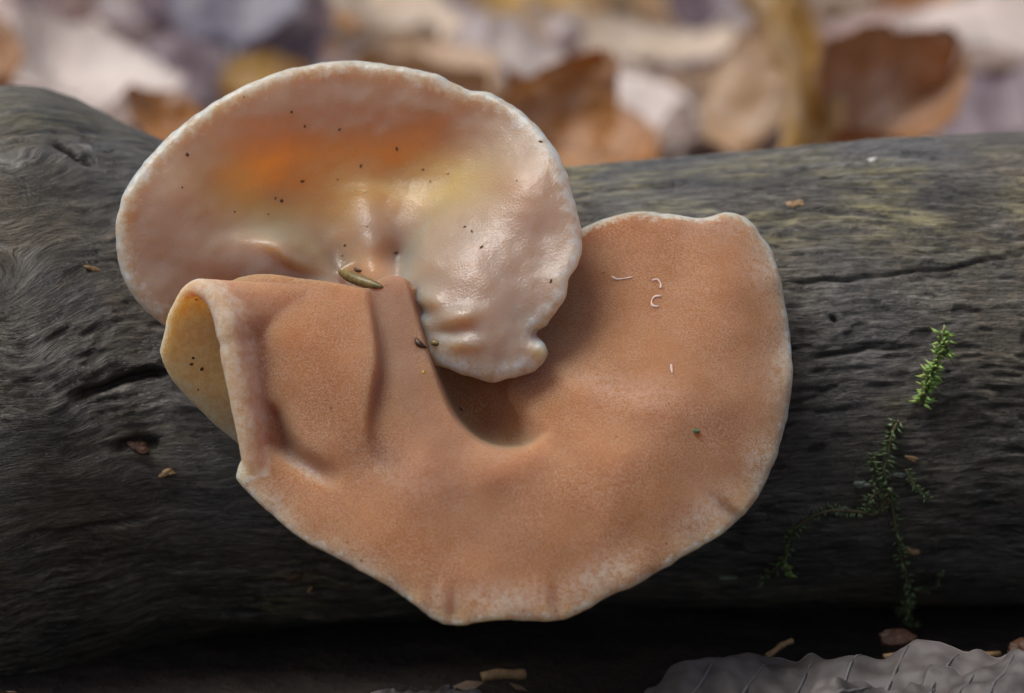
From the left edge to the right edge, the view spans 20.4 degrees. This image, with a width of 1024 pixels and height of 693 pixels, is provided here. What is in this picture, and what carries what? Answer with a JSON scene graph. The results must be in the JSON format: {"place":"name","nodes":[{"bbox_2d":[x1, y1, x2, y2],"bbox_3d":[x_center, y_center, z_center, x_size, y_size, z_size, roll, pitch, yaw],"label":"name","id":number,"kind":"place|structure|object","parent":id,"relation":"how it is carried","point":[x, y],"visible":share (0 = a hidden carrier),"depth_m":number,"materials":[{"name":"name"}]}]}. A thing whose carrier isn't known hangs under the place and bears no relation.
{"place":"outdoors","nodes":[
{"label":"outdoors","id":0,"kind":"place"},
{"bbox_2d":[0,32,1023,692],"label":"ground","id":1,"kind":"structure","parent":0,"point":[612,650],"depth_m":0.28,"materials":[{"name":"soil"}]},
{"bbox_2d":[0,17,28,85],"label":"fallen leaf","id":2,"kind":"object","parent":1,"relation":"on","point":[11,56],"visible":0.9,"depth_m":0.45,"materials":[{"name":"brown plant"}]},
{"bbox_2d":[9,0,57,14],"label":"fallen leaf","id":3,"kind":"object","parent":1,"relation":"on","point":[18,4],"visible":0.06,"depth_m":0.61,"materials":[{"name":"grey plant"}]},
{"bbox_2d":[0,0,79,17],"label":"fallen leaf","id":4,"kind":"object","parent":1,"relation":"on","point":[8,6],"visible":0.06,"depth_m":0.64,"materials":[{"name":"beige plant"}]},
{"bbox_2d":[0,12,107,34],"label":"fallen leaf","id":5,"kind":"object","parent":1,"relation":"on","point":[10,18],"visible":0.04,"depth_m":0.55,"materials":[{"name":"beige plant"}]},
{"bbox_2d":[27,0,110,34],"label":"fallen leaf","id":6,"kind":"object","parent":1,"relation":"on","point":[70,11],"visible":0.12,"depth_m":0.57,"materials":[{"name":"beige plant"}]},
{"bbox_2d":[12,1,184,125],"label":"fallen leaf","id":7,"kind":"object","parent":1,"relation":"on","point":[93,66],"visible":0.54,"depth_m":0.48,"materials":[{"name":"beige plant"}]},
{"bbox_2d":[79,0,163,44],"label":"fallen leaf","id":8,"kind":"object","parent":1,"relation":"on","point":[127,25],"visible":0.15,"depth_m":0.61,"materials":[{"name":"beige plant"}]},
{"bbox_2d":[134,0,177,32],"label":"fallen leaf","id":9,"kind":"object","parent":1,"relation":"on","point":[154,14],"visible":0.17,"depth_m":0.58,"materials":[{"name":"grey plant"}]},
{"bbox_2d":[123,84,199,139],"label":"fallen leaf","id":10,"kind":"object","parent":1,"relation":"on","point":[161,114],"visible":0.68,"depth_m":0.43,"materials":[{"name":"brown plant"}]},
{"bbox_2d":[132,0,332,111],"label":"fallen leaf","id":11,"kind":"object","parent":1,"relation":"on","point":[303,34],"visible":0.41,"depth_m":0.53,"materials":[{"name":"grey plant"}]},
{"bbox_2d":[166,0,301,57],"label":"fallen leaf","id":12,"kind":"object","parent":11,"relation":"on","point":[231,28],"visible":0.93,"depth_m":0.52,"materials":[{"name":"grey plant"}]},
{"bbox_2d":[217,49,306,98],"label":"fallen leaf","id":13,"kind":"object","parent":1,"relation":"on","point":[236,73],"visible":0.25,"depth_m":0.47,"materials":[{"name":"plant"}]},
{"bbox_2d":[330,4,363,31],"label":"fallen leaf","id":14,"kind":"object","parent":1,"relation":"on","point":[347,21],"visible":0.16,"depth_m":0.60,"materials":[{"name":"brown plant"}]},
{"bbox_2d":[330,5,367,33],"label":"fallen leaf","id":15,"kind":"object","parent":1,"relation":"on","point":[335,21],"visible":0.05,"depth_m":0.57,"materials":[{"name":"brown plant"}]},
{"bbox_2d":[323,37,377,61],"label":"fallen leaf","id":16,"kind":"object","parent":1,"relation":"on","point":[348,54],"depth_m":0.54,"materials":[{"name":"brown plant"}]},
{"bbox_2d":[352,40,498,92],"bbox_3d":[-0.013,-0.045,0.467,0.032,0.010,0.019,3,15,10],"label":"fallen leaf","id":17,"kind":"object","parent":1,"relation":"on","point":[469,66],"visible":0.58,"depth_m":0.47,"materials":[{"name":"beige plant"}]},
{"bbox_2d":[371,684,481,692],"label":"fallen leaf","id":18,"kind":"object","parent":1,"relation":"on","point":[444,689],"visible":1,"depth_m":0.26,"materials":[{"name":"brown plant"}]},
{"bbox_2d":[492,77,505,95],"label":"fallen leaf","id":19,"kind":"object","parent":1,"relation":"on","point":[499,88],"visible":0.02,"depth_m":0.51,"materials":[{"name":"beige plant"}]},
{"bbox_2d":[6,33,1000,692],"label":"leaf crumbs","id":20,"kind":"object","parent":1,"relation":"on","point":[466,685],"visible":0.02,"depth_m":0.52,"materials":[{"name":"brown plant"}]},
{"bbox_2d":[443,2,630,62],"bbox_3d":[-0.003,-0.060,0.542,0.030,0.016,0.047,-12,19,-38],"label":"fallen leaf","id":21,"kind":"object","parent":20,"relation":"on","point":[565,31],"visible":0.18,"depth_m":0.55,"materials":[{"name":"beige plant"}]},
{"bbox_2d":[501,49,619,165],"bbox_3d":[0.006,-0.034,0.422,0.021,0.019,0.010,-7,17,-26],"label":"fallen leaf","id":22,"kind":"object","parent":20,"relation":"on","point":[567,106],"visible":0.66,"depth_m":0.42,"materials":[{"name":"brown plant"}]},
{"bbox_2d":[737,0,846,147],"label":"fallen leaf","id":23,"kind":"object","parent":20,"relation":"on","point":[788,31],"visible":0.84,"depth_m":0.44,"materials":[{"name":"brown plant"}]},
{"bbox_2d":[893,0,1023,69],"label":"fallen leaf","id":24,"kind":"object","parent":20,"relation":"on","point":[990,32],"visible":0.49,"depth_m":0.55,"materials":[{"name":"beige plant"}]},
{"bbox_2d":[480,668,526,681],"bbox_3d":[-0.001,0.031,0.269,0.004,0.001,0.002,0,15,0],"label":"twig piece","id":25,"kind":"object","parent":1,"relation":"on","point":[499,674],"visible":1,"depth_m":0.27,"materials":[{"name":"brown wood"}]},
{"bbox_2d":[0,85,1023,673],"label":"log","id":26,"kind":"object","parent":1,"relation":"on","point":[112,541],"visible":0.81,"depth_m":0.27,"materials":[{"name":"grey wood"}]},
{"bbox_2d":[83,265,100,271],"bbox_3d":[-0.040,-0.007,0.268,0.002,0.001,0.001,23,-30,-26],"label":"bark flake","id":27,"kind":"object","parent":26,"relation":"on","point":[88,267],"visible":1,"depth_m":0.27,"materials":[{"name":"brown wood"}]},
{"bbox_2d":[158,468,174,477],"bbox_3d":[-0.033,0.012,0.268,0.002,0.001,0.001,-14,16,-7],"label":"bark flake","id":28,"kind":"object","parent":26,"relation":"on","point":[166,472],"visible":1,"depth_m":0.27,"materials":[{"name":"beige wood"}]},
{"bbox_2d":[287,572,301,581],"bbox_3d":[-0.021,0.022,0.275,0.002,0.001,0.001,-25,47,6],"label":"bark flake","id":29,"kind":"object","parent":26,"relation":"on","point":[295,576],"visible":1,"depth_m":0.28,"materials":[{"name":"red wood"}]},
{"bbox_2d":[116,61,581,382],"bbox_3d":[-0.014,-0.010,0.267,0.042,0.032,0.024,3,15,11],"label":"jelly ear fungus","id":30,"kind":"object","parent":26,"relation":"on","point":[491,306],"visible":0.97,"depth_m":0.26},
{"bbox_2d":[431,339,438,345],"bbox_3d":[-0.007,0.000,0.258,0.001,0.001,0.001,-6,21,-36],"label":"seed","id":31,"kind":"object","parent":30,"relation":"on","point":[434,342],"visible":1,"depth_m":0.26,"materials":[{"name":"beige plant"}]},
{"bbox_2d":[160,211,792,624],"bbox_3d":[-0.003,0.005,0.259,0.058,0.030,0.038,0,15,0],"label":"jelly ear fungus","id":32,"kind":"object","parent":26,"relation":"on","point":[582,467],"visible":1,"depth_m":0.25,"materials":[{"name":"plant"}]},
{"bbox_2d":[337,270,382,288],"bbox_3d":[-0.014,-0.006,0.262,0.001,0.001,0.006,-15,27,-43],"label":"bud scale","id":33,"kind":"object","parent":32,"relation":"on","point":[357,279],"visible":1,"depth_m":0.26,"materials":[{"name":"brown plant"}]},
{"bbox_2d":[414,337,426,348],"bbox_3d":[-0.008,0.000,0.256,0.002,0.001,0.001,47,34,13],"label":"seed","id":34,"kind":"object","parent":32,"relation":"on","point":[419,343],"visible":1,"depth_m":0.26,"materials":[{"name":"brown plant"}]},
{"bbox_2d":[611,276,631,279],"bbox_3d":[0.010,-0.006,0.262,0.002,0.001,0.001,0,15,0],"label":"pale fibre","id":35,"kind":"object","parent":32,"relation":"on","point":[613,277],"visible":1,"depth_m":0.26,"materials":[{"name":"beige"}]},
{"bbox_2d":[651,295,660,307],"bbox_3d":[0.013,-0.004,0.260,0.001,0.001,0.001,0,15,0],"label":"pale fibre","id":36,"kind":"object","parent":32,"relation":"on","point":[652,304],"visible":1,"depth_m":0.26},
{"bbox_2d":[652,278,661,288],"bbox_3d":[0.013,-0.006,0.261,0.001,0.001,0.001,0,15,0],"label":"pale fibre","id":37,"kind":"object","parent":32,"relation":"on","point":[658,280],"visible":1,"depth_m":0.26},
{"bbox_2d":[693,428,699,433],"bbox_3d":[0.016,0.007,0.253,0.001,0.001,0.001,8,13,-19],"label":"green fleck","id":38,"kind":"object","parent":32,"relation":"on","point":[696,431],"visible":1,"depth_m":0.25},
{"bbox_2d":[719,577,736,579],"bbox_3d":[0.021,0.023,0.280,0.002,0.001,0.001,-2,-24,-1],"label":"lichen patch","id":39,"kind":"object","parent":26,"relation":"on","point":[726,578],"visible":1,"depth_m":0.28,"materials":[{"name":"grey plant"}]},
{"bbox_2d":[780,555,796,577],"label":"moss sprig","id":40,"kind":"object","parent":26,"relation":"on","point":[788,572],"visible":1,"depth_m":0.28,"materials":[{"name":"green plant"}]},
{"bbox_2d":[785,200,803,207],"bbox_3d":[0.027,-0.014,0.275,0.002,0.001,0.001,-20,50,-4],"label":"bark flake","id":41,"kind":"object","parent":26,"relation":"on","point":[792,204],"visible":1,"depth_m":0.28,"materials":[{"name":"beige wood"}]},
{"bbox_2d":[758,492,899,589],"bbox_3d":[0.031,0.019,0.274,0.013,0.012,0.007,0,15,0],"label":"moss strand","id":42,"kind":"object","parent":26,"relation":"on","point":[873,512],"visible":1,"depth_m":0.27},
{"bbox_2d":[832,506,849,516],"bbox_3d":[0.031,0.016,0.272,0.002,0.001,0.001,-5,29,3],"label":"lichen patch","id":43,"kind":"object","parent":26,"relation":"on","point":[840,514],"visible":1,"depth_m":0.27,"materials":[{"name":"plant"}]},
{"bbox_2d":[853,481,870,488],"bbox_3d":[0.033,0.013,0.270,0.002,0.001,0.001,0,28,2],"label":"lichen patch","id":44,"kind":"object","parent":26,"relation":"on","point":[860,484],"visible":1,"depth_m":0.27,"materials":[{"name":"grey plant"}]},
{"bbox_2d":[859,485,885,513],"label":"moss sprig","id":45,"kind":"object","parent":26,"relation":"on","point":[869,502],"visible":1,"depth_m":0.27,"materials":[{"name":"green plant"}]},
{"bbox_2d":[864,452,885,485],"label":"moss sprig","id":46,"kind":"object","parent":26,"relation":"on","point":[876,466],"visible":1,"depth_m":0.27,"materials":[{"name":"green plant"}]},
{"bbox_2d":[871,418,904,496],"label":"moss sprig","id":47,"kind":"object","parent":26,"relation":"on","point":[894,424],"visible":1,"depth_m":0.27,"materials":[{"name":"green plant"}]},
{"bbox_2d":[893,472,906,477],"bbox_3d":[0.037,0.012,0.270,0.002,0.001,0.001,0,15,2],"label":"lichen patch","id":48,"kind":"object","parent":26,"relation":"on","point":[899,474],"visible":1,"depth_m":0.27,"materials":[{"name":"grey plant"}]},
{"bbox_2d":[893,601,908,619],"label":"moss sprig","id":49,"kind":"object","parent":26,"relation":"on","point":[901,610],"visible":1,"depth_m":0.28,"materials":[{"name":"green plant"}]},
{"bbox_2d":[882,488,922,631],"bbox_3d":[0.038,0.021,0.278,0.006,0.019,0.013,0,15,0],"label":"moss strand","id":50,"kind":"object","parent":26,"relation":"on","point":[908,592],"visible":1,"depth_m":0.27},
{"bbox_2d":[902,547,919,554],"bbox_3d":[0.039,0.020,0.275,0.002,0.001,0.001,12,-32,-20],"label":"bark flake","id":51,"kind":"object","parent":26,"relation":"on","point":[914,551],"visible":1,"depth_m":0.28,"materials":[{"name":"brown wood"}]},
{"bbox_2d":[904,455,917,461],"bbox_3d":[0.038,0.011,0.269,0.002,0.001,0.001,8,10,-4],"label":"bark flake","id":52,"kind":"object","parent":26,"relation":"on","point":[911,458],"visible":1,"depth_m":0.27,"materials":[{"name":"brown wood"}]},
{"bbox_2d":[904,468,933,503],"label":"moss sprig","id":53,"kind":"object","parent":26,"relation":"attached to","point":[916,487],"visible":1,"depth_m":0.27,"materials":[{"name":"green plant"}]},
{"bbox_2d":[908,325,958,409],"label":"moss sprig","id":54,"kind":"object","parent":26,"relation":"attached to","point":[930,384],"visible":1,"depth_m":0.27,"materials":[{"name":"green plant"}]},
{"bbox_2d":[472,0,640,22],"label":"fallen leaf","id":55,"kind":"object","parent":1,"relation":"on","point":[493,8],"visible":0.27,"depth_m":0.61,"materials":[{"name":"brown plant"}]},
{"bbox_2d":[448,0,677,26],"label":"fallen leaf","id":56,"kind":"object","parent":1,"relation":"on","point":[620,7],"visible":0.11,"depth_m":0.62,"materials":[{"name":"beige plant"}]},
{"bbox_2d":[583,0,672,25],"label":"fallen leaf","id":57,"kind":"object","parent":56,"relation":"on","point":[654,12],"visible":0.34,"depth_m":0.63,"materials":[{"name":"brown plant"}]},
{"bbox_2d":[503,65,661,163],"bbox_3d":[0.015,-0.033,0.444,0.029,0.022,0.015,6,16,20],"label":"fallen leaf","id":58,"kind":"object","parent":1,"relation":"on","point":[637,138],"visible":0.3,"depth_m":0.44,"materials":[{"name":"plant"}]},
{"bbox_2d":[484,12,701,146],"bbox_3d":[0.016,-0.044,0.485,0.034,0.022,0.043,-6,16,-21],"label":"fallen leaf","id":59,"kind":"object","parent":1,"relation":"on","point":[668,111],"visible":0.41,"depth_m":0.50,"materials":[{"name":"beige plant"}]},
{"bbox_2d":[523,0,738,86],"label":"fallen leaf","id":60,"kind":"object","parent":1,"relation":"on","point":[620,36],"visible":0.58,"depth_m":0.55,"materials":[{"name":"beige plant"}]},
{"bbox_2d":[604,11,685,31],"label":"fallen leaf","id":61,"kind":"object","parent":1,"relation":"on","point":[672,29],"visible":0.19,"depth_m":0.61,"materials":[{"name":"beige plant"}]},
{"bbox_2d":[631,48,729,73],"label":"fallen leaf","id":62,"kind":"object","parent":1,"relation":"on","point":[656,65],"visible":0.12,"depth_m":0.54,"materials":[{"name":"beige plant"}]},
{"bbox_2d":[654,7,751,157],"bbox_3d":[0.035,-0.047,0.529,0.032,0.016,0.057,-9,20,21],"label":"fallen leaf","id":63,"kind":"object","parent":1,"relation":"on","point":[726,18],"visible":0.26,"depth_m":0.55,"materials":[{"name":"grey plant"}]},
{"bbox_2d":[618,61,705,108],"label":"fallen leaf","id":64,"kind":"object","parent":63,"relation":"on","point":[694,92],"visible":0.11,"depth_m":0.53,"materials":[{"name":"beige plant"}]},
{"bbox_2d":[667,0,752,33],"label":"fallen leaf","id":65,"kind":"object","parent":1,"relation":"on","point":[694,15],"visible":0.3,"depth_m":0.60,"materials":[{"name":"grey plant"}]},
{"bbox_2d":[657,65,780,156],"bbox_3d":[0.047,-0.042,0.526,0.036,0.018,0.054,-12,19,-37],"label":"fallen leaf","id":66,"kind":"object","parent":1,"relation":"on","point":[772,141],"visible":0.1,"depth_m":0.53,"materials":[{"name":"brown plant"}]},
{"bbox_2d":[698,0,824,151],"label":"fallen leaf","id":67,"kind":"object","parent":1,"relation":"on","point":[741,103],"visible":0.74,"depth_m":0.46,"materials":[{"name":"beige plant"}]},
{"bbox_2d":[644,639,1005,692],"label":"fallen leaf","id":68,"kind":"object","parent":1,"relation":"on","point":[899,669],"visible":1,"depth_m":0.26,"materials":[{"name":"grey plant"}]},
{"bbox_2d":[809,649,1023,692],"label":"fallen leaf","id":69,"kind":"object","parent":68,"relation":"on","point":[1005,674],"visible":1,"depth_m":0.25,"materials":[{"name":"grey plant"}]},
{"bbox_2d":[811,0,847,8],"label":"fallen leaf","id":70,"kind":"object","parent":1,"relation":"on","point":[816,3],"visible":0.02,"depth_m":0.63,"materials":[{"name":"plant"}]},
{"bbox_2d":[816,0,953,79],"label":"fallen leaf","id":71,"kind":"object","parent":1,"relation":"on","point":[831,10],"visible":0.09,"depth_m":0.61,"materials":[{"name":"plant"}]},
{"bbox_2d":[818,22,969,142],"bbox_3d":[0.056,-0.037,0.440,0.032,0.016,0.024,-30,65,-24],"label":"fallen leaf","id":72,"kind":"object","parent":1,"relation":"on","point":[887,79],"visible":0.78,"depth_m":0.44,"materials":[{"name":"brown plant"}]},
{"bbox_2d":[878,629,916,646],"bbox_3d":[0.037,0.028,0.273,0.004,0.001,0.002,1,44,-12],"label":"wood chip","id":73,"kind":"object","parent":1,"relation":"on","point":[895,637],"visible":1,"depth_m":0.27,"materials":[{"name":"brown wood"}]},
{"bbox_2d":[872,0,949,15],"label":"fallen leaf","id":74,"kind":"object","parent":1,"relation":"on","point":[879,7],"visible":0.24,"depth_m":0.60,"materials":[{"name":"plant"}]},
{"bbox_2d":[882,651,1000,658],"bbox_3d":[0.041,0.029,0.270,0.012,0.002,0.004,0,15,0],"label":"twig piece","id":75,"kind":"object","parent":1,"relation":"on","point":[996,654],"visible":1,"depth_m":0.27,"materials":[{"name":"brown wood"}]},
{"bbox_2d":[933,63,1023,135],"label":"fallen leaf","id":76,"kind":"object","parent":1,"relation":"on","point":[989,103],"visible":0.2,"depth_m":0.48,"materials":[{"name":"grey plant"}]},
{"bbox_2d":[976,62,1023,76],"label":"fallen leaf","id":77,"kind":"object","parent":1,"relation":"on","point":[1005,71],"visible":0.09,"depth_m":0.56,"materials":[{"name":"grey plant"}]},
{"bbox_2d":[1007,637,1023,652],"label":"wood chip","id":78,"kind":"object","parent":1,"relation":"on","point":[1018,643],"visible":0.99,"depth_m":0.27,"materials":[{"name":"brown wood"}]},
{"label":"fallen leaf","id":79,"kind":"object","parent":1,"relation":"on","visible":0},
{"bbox_2d":[362,3,468,39],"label":"fallen leaf","id":80,"kind":"object","parent":79,"relation":"on","point":[368,36],"visible":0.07,"depth_m":0.63,"materials":[{"name":"plant"}]},
{"bbox_2d":[819,10,911,44],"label":"fallen leaf","id":81,"kind":"object","parent":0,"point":[842,25],"visible":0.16,"depth_m":0.57,"materials":[{"name":"beige plant"}]},
{"label":"fallen leaf","id":82,"kind":"object","parent":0,"visible":0},
{"bbox_2d":[331,0,464,43],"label":"fallen leaf","id":83,"kind":"object","parent":82,"relation":"on","point":[425,21],"visible":0.79,"depth_m":0.52,"materials":[{"name":"beige plant"}]}
]}

